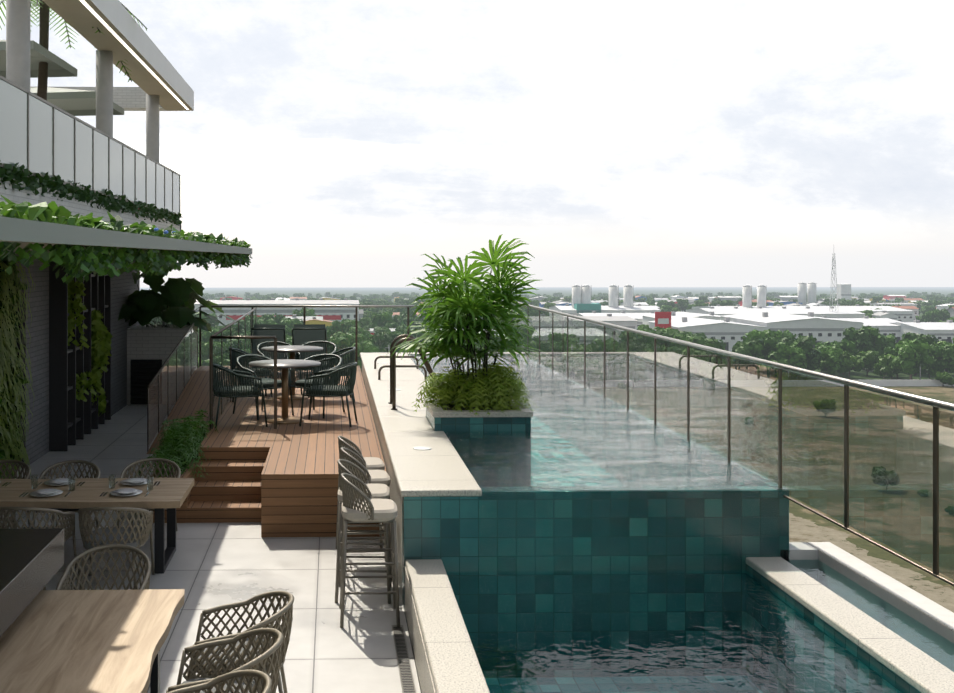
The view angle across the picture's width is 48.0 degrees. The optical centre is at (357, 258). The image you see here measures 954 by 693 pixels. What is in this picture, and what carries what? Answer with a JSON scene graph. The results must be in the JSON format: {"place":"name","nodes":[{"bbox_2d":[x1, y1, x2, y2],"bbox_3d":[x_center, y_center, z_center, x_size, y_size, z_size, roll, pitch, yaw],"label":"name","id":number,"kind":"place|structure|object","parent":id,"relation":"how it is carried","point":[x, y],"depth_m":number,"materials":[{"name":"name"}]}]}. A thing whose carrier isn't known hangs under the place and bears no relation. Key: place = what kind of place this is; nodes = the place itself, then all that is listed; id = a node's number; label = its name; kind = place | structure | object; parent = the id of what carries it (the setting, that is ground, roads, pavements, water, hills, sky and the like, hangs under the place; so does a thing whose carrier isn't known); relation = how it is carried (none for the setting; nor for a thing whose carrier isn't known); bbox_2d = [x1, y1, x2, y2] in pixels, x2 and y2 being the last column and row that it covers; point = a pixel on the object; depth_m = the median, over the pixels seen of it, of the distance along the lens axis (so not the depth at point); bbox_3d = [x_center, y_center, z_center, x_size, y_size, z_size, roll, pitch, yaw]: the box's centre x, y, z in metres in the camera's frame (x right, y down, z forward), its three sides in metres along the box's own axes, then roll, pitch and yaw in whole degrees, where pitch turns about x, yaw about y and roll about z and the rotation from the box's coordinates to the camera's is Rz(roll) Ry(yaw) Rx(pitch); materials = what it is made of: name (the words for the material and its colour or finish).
{"place":"outdoors","nodes":[
{"label":"outdoors","id":0,"kind":"place"},
{"bbox_2d":[3,405,420,692],"bbox_3d":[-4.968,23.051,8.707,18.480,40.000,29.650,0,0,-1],"label":"terrace floor","id":1,"kind":"structure","parent":0,"point":[211,565],"depth_m":9.95,"materials":[{"name":"tile"}]},
{"bbox_2d":[0,460,30,527],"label":"dining chair","id":2,"kind":"object","parent":1,"relation":"on","point":[26,467],"depth_m":11.75,"materials":[{"name":"brown"}]},
{"bbox_2d":[0,253,34,478],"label":"green wall","id":3,"kind":"structure","parent":1,"relation":"on","point":[13,380],"depth_m":13.63,"materials":[{"name":"green plant"}]},
{"bbox_2d":[0,528,63,636],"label":"counter","id":4,"kind":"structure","parent":1,"relation":"on","point":[31,562],"depth_m":6.89,"materials":[{"name":"stone"}]},
{"bbox_2d":[0,507,77,589],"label":"dining chair","id":5,"kind":"object","parent":1,"relation":"on","point":[6,512],"depth_m":9.65,"materials":[{"name":"brown"}]},
{"bbox_2d":[32,460,99,527],"bbox_3d":[-3.117,2.643,11.426,0.654,0.819,0.719,0,0,-2],"label":"dining chair","id":6,"kind":"object","parent":1,"relation":"on","point":[95,468],"depth_m":11.70,"materials":[{"name":"brown"}]},
{"bbox_2d":[0,589,184,692],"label":"dining table","id":7,"kind":"object","parent":1,"relation":"on","point":[82,641],"depth_m":6.46,"materials":[{"name":"brown wood"}]},
{"bbox_2d":[0,478,193,573],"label":"dining table","id":8,"kind":"object","parent":1,"relation":"on","point":[170,494],"depth_m":10.34,"materials":[{"name":"brown wood"}]},
{"bbox_2d":[19,477,74,496],"bbox_3d":[-3.063,2.256,10.447,0.481,0.130,0.393,0,0,-1],"label":"place setting","id":9,"kind":"object","parent":8,"relation":"on","point":[48,492],"depth_m":10.45,"materials":[{"name":"white ceramic"}]},
{"bbox_2d":[31,475,84,488],"bbox_3d":[-3.064,2.256,10.870,0.481,0.130,0.393,0,0,-1],"label":"place setting","id":10,"kind":"object","parent":8,"relation":"on","point":[52,482],"depth_m":10.84,"materials":[{"name":"white ceramic"}]},
{"bbox_2d":[99,476,153,496],"bbox_3d":[-2.284,2.256,10.466,0.481,0.130,0.393,0,0,-1],"label":"place setting","id":11,"kind":"object","parent":8,"relation":"on","point":[124,492],"depth_m":10.46,"materials":[{"name":"white ceramic"}]},
{"bbox_2d":[109,474,160,488],"bbox_3d":[-2.285,2.256,10.889,0.481,0.130,0.393,0,0,-1],"label":"place setting","id":12,"kind":"object","parent":8,"relation":"on","point":[133,481],"depth_m":10.87,"materials":[{"name":"white ceramic"}]},
{"bbox_2d":[56,544,150,589],"bbox_3d":[-1.888,2.643,7.952,0.654,0.819,0.719,0,0,-1],"label":"dining chair","id":13,"kind":"object","parent":1,"relation":"on","point":[64,583],"depth_m":8.22,"materials":[{"name":"brown"}]},
{"bbox_2d":[78,507,154,589],"bbox_3d":[-2.265,2.643,9.881,0.654,0.819,0.719,0,0,-1],"label":"dining chair","id":14,"kind":"object","parent":1,"relation":"on","point":[137,536],"depth_m":9.64,"materials":[{"name":"grey wicker"}]},
{"bbox_2d":[0,0,251,466],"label":"building","id":15,"kind":"structure","parent":1,"relation":"on","point":[52,135],"depth_m":18.17,"materials":[{"name":"paint"}]},
{"bbox_2d":[0,0,146,100],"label":"balcony palm","id":16,"kind":"object","parent":15,"relation":"on","point":[44,43],"depth_m":19.98,"materials":[{"name":"green plant"}]},
{"bbox_2d":[68,281,112,416],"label":"climbing plants","id":17,"kind":"object","parent":15,"relation":"attached to","point":[101,337],"depth_m":18.59,"materials":[{"name":"green plant"}]},
{"bbox_2d":[0,160,181,225],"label":"balcony hedge","id":18,"kind":"object","parent":15,"relation":"attached to","point":[36,181],"depth_m":17.81,"materials":[{"name":"green plant"}]},
{"bbox_2d":[0,195,251,283],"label":"canopy plants","id":19,"kind":"object","parent":15,"relation":"attached to","point":[91,259],"depth_m":8.60,"materials":[{"name":"green plant"}]},
{"bbox_2d":[118,272,244,331],"bbox_3d":[-4.020,0.929,22.525,3.251,1.448,2.634,0,0,-35],"label":"monstera plant","id":20,"kind":"object","parent":15,"relation":"on","point":[173,302],"depth_m":22.07,"materials":[{"name":"green plant"}]},
{"bbox_2d":[154,228,223,239],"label":"plant leaves","id":21,"kind":"object","parent":15,"relation":"on","point":[157,229],"depth_m":11.77,"materials":[{"name":"blue plant"}]},
{"bbox_2d":[117,458,180,530],"bbox_3d":[-2.260,2.643,11.543,0.654,0.819,0.719,0,0,-3],"label":"dining chair","id":22,"kind":"object","parent":1,"relation":"on","point":[177,473],"depth_m":11.82,"materials":[{"name":"brown"}]},
{"bbox_2d":[167,669,271,692],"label":"dining chair","id":23,"kind":"object","parent":1,"relation":"on","point":[264,679],"depth_m":5.86,"materials":[{"name":"brown"}]},
{"bbox_2d":[166,628,282,692],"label":"dining chair","id":24,"kind":"object","parent":1,"relation":"on","point":[270,657],"depth_m":6.53,"materials":[{"name":"grey wicker"}]},
{"bbox_2d":[186,591,293,692],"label":"dining chair","id":25,"kind":"object","parent":1,"relation":"on","point":[284,628],"depth_m":7.01,"materials":[{"name":"grey"}]},
{"bbox_2d":[147,366,386,536],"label":"wood deck","id":26,"kind":"structure","parent":1,"relation":"on","point":[281,480],"depth_m":12.93,"materials":[{"name":"wood"}]},
{"bbox_2d":[147,323,197,451],"bbox_3d":[-3.378,2.182,19.962,0.040,1.702,6.622,0,0,-1],"label":"ramp railing","id":27,"kind":"object","parent":26,"relation":"on","point":[166,384],"depth_m":18.99,"materials":[{"name":"clear glass"}]},
{"bbox_2d":[134,409,217,477],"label":"stair ferns","id":28,"kind":"object","parent":26,"relation":"on","point":[181,442],"depth_m":12.94,"materials":[{"name":"green plant"}]},
{"bbox_2d":[213,363,267,426],"bbox_3d":[-1.729,1.921,15.099,0.776,0.884,0.706,0,0,-16],"label":"deck chair","id":29,"kind":"object","parent":26,"relation":"on","point":[231,391],"depth_m":14.84,"materials":[{"name":"grey wicker"}]},
{"bbox_2d":[229,347,273,401],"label":"deck chair","id":30,"kind":"object","parent":26,"relation":"on","point":[236,351],"depth_m":17.50,"materials":[{"name":"grey wicker"}]},
{"bbox_2d":[233,354,293,415],"bbox_3d":[-1.465,1.921,16.057,0.706,0.884,0.776,0,0,-41],"label":"deck chair","id":31,"kind":"object","parent":26,"relation":"on","point":[267,382],"depth_m":16.02,"materials":[{"name":"grey wicker"}]},
{"bbox_2d":[250,324,287,358],"bbox_3d":[-1.763,1.837,21.450,0.676,1.054,1.962,0,0,-1],"label":"lounger","id":32,"kind":"object","parent":26,"relation":"on","point":[277,331],"depth_m":20.87,"materials":[{"name":"grey"}]},
{"bbox_2d":[257,341,301,395],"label":"deck chair","id":33,"kind":"object","parent":26,"relation":"on","point":[259,350],"depth_m":18.94,"materials":[{"name":"grey wicker"}]},
{"bbox_2d":[249,359,320,423],"bbox_3d":[-1.057,1.936,15.378,1.050,0.850,1.050,0,0,-1],"label":"round table","id":34,"kind":"object","parent":26,"relation":"on","point":[284,365],"depth_m":15.33,"materials":[{"name":"grey stone"}]},
{"bbox_2d":[261,345,322,399],"bbox_3d":[-1.108,1.936,17.928,1.050,0.850,1.050,0,0,-1],"label":"round table","id":35,"kind":"object","parent":26,"relation":"on","point":[291,349],"depth_m":17.82,"materials":[{"name":"grey stone"}]},
{"bbox_2d":[292,324,326,359],"bbox_3d":[-0.963,1.837,21.469,0.676,1.054,1.962,0,0,-1],"label":"lounger","id":36,"kind":"object","parent":26,"relation":"on","point":[302,334],"depth_m":20.88,"materials":[{"name":"grey"}]},
{"bbox_2d":[295,341,336,389],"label":"deck chair","id":37,"kind":"object","parent":26,"relation":"on","point":[333,347],"depth_m":19.02,"materials":[{"name":"grey"}]},
{"bbox_2d":[288,354,344,418],"bbox_3d":[-0.610,1.921,16.133,0.706,0.884,0.776,0,0,29],"label":"deck chair","id":38,"kind":"object","parent":26,"relation":"on","point":[299,382],"depth_m":16.23,"materials":[{"name":"grey wicker"}]},
{"bbox_2d":[299,362,356,426],"bbox_3d":[-0.393,1.921,15.185,0.776,0.884,0.706,0,0,9],"label":"deck chair","id":39,"kind":"object","parent":26,"relation":"on","point":[315,389],"depth_m":14.92,"materials":[{"name":"grey wicker"}]},
{"bbox_2d":[308,347,355,401],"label":"deck chair","id":40,"kind":"object","parent":26,"relation":"on","point":[351,351],"depth_m":17.54,"materials":[{"name":"grey wicker"}]},
{"bbox_2d":[199,302,953,586],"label":"glass railings","id":41,"kind":"object","parent":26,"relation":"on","point":[879,468],"depth_m":9.27,"materials":[{"name":"clear glass"}]},
{"bbox_2d":[336,436,384,555],"bbox_3d":[0.034,2.440,10.921,0.500,1.224,0.526,0,0,-5],"label":"bar stool","id":42,"kind":"object","parent":1,"relation":"on","point":[373,463],"depth_m":10.84,"materials":[{"name":"grey wicker"}]},
{"bbox_2d":[335,459,391,603],"bbox_3d":[0.056,2.440,9.620,0.500,1.224,0.526,0,0,3],"label":"bar stool","id":43,"kind":"object","parent":1,"relation":"on","point":[379,491],"depth_m":9.45,"materials":[{"name":"brown paint"}]},
{"bbox_2d":[340,447,391,579],"bbox_3d":[0.073,2.440,10.258,0.500,1.224,0.526,0,0,-5],"label":"bar stool","id":44,"kind":"object","parent":1,"relation":"on","point":[378,476],"depth_m":10.07,"materials":[{"name":"grey wicker"}]},
{"bbox_2d":[340,473,399,627],"bbox_3d":[0.097,2.440,9.004,0.500,1.224,0.526,0,0,-1],"label":"bar stool","id":45,"kind":"object","parent":1,"relation":"on","point":[356,508],"depth_m":8.79,"materials":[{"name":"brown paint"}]},
{"bbox_2d":[392,625,415,692],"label":"drain grate","id":46,"kind":"object","parent":1,"relation":"on","point":[405,671],"depth_m":8.03,"materials":[{"name":"silver metal"}]},
{"bbox_2d":[360,352,953,692],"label":"swimming pool","id":47,"kind":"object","parent":1,"relation":"on","point":[437,494],"depth_m":9.24,"materials":[{"name":"tile"}]},
{"bbox_2d":[374,334,433,409],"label":"pool handrails","id":48,"kind":"object","parent":47,"relation":"on","point":[392,366],"depth_m":14.70,"materials":[{"name":"brown metal"}]},
{"bbox_2d":[377,363,431,449],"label":"skimmer lids","id":49,"kind":"object","parent":47,"relation":"on","point":[422,448],"depth_m":11.24,"materials":[{"name":"white plastic"}]},
{"bbox_2d":[385,234,542,409],"bbox_3d":[1.299,0.764,13.023,1.966,2.115,2.170,0,0,-1],"label":"planter palm","id":50,"kind":"object","parent":47,"relation":"on","point":[454,306],"depth_m":12.71,"materials":[{"name":"green plant"}]},
{"bbox_2d":[412,361,537,415],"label":"planter ferns","id":51,"kind":"object","parent":47,"relation":"on","point":[498,386],"depth_m":12.67,"materials":[{"name":"green plant"}]},
{"bbox_2d":[407,354,789,570],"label":"water","id":52,"kind":"structure","parent":47,"relation":"in","point":[633,445],"depth_m":11.05,"materials":[{"name":"teal liquid"}]},
{"bbox_2d":[0,0,953,287],"label":"sky","id":53,"kind":"structure","parent":0,"point":[635,143],"materials":[{"name":"white"}]},
{"bbox_2d":[140,287,953,612],"bbox_3d":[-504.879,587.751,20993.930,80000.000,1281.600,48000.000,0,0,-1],"label":"ground","id":54,"kind":"structure","parent":0,"point":[806,525],"depth_m":268.16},
{"bbox_2d":[194,298,953,351],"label":"warehouse buildings","id":55,"kind":"structure","parent":54,"relation":"on","point":[730,326],"depth_m":496.32,"materials":[{"name":"white metal"}]},
{"bbox_2d":[208,294,953,326],"bbox_3d":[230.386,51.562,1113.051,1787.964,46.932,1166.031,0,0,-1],"label":"distant town","id":56,"kind":"object","parent":54,"relation":"on","point":[909,304],"depth_m":1044.83},
{"bbox_2d":[655,312,670,328],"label":"billboard sign","id":57,"kind":"object","parent":54,"relation":"on","point":[662,319],"depth_m":422.73,"materials":[{"name":"red"}]},
{"bbox_2d":[572,282,850,307],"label":"storage silos","id":58,"kind":"object","parent":54,"relation":"on","point":[581,294],"depth_m":754.23,"materials":[{"name":"white metal"}]},
{"bbox_2d":[829,253,837,310],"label":"telecom tower","id":59,"kind":"structure","parent":54,"relation":"on","point":[834,273],"depth_m":606.17,"materials":[{"name":"grey metal"}]},
{"bbox_2d":[449,560,953,692],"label":"water","id":60,"kind":"structure","parent":0,"point":[662,589],"depth_m":7.78,"materials":[{"name":"teal liquid"}]},
{"bbox_2d":[820,380,953,385],"bbox_3d":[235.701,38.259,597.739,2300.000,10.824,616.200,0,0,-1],"label":"road","id":61,"kind":"structure","parent":0,"point":[906,382],"depth_m":287.43,"materials":[{"name":"grey asphalt"}]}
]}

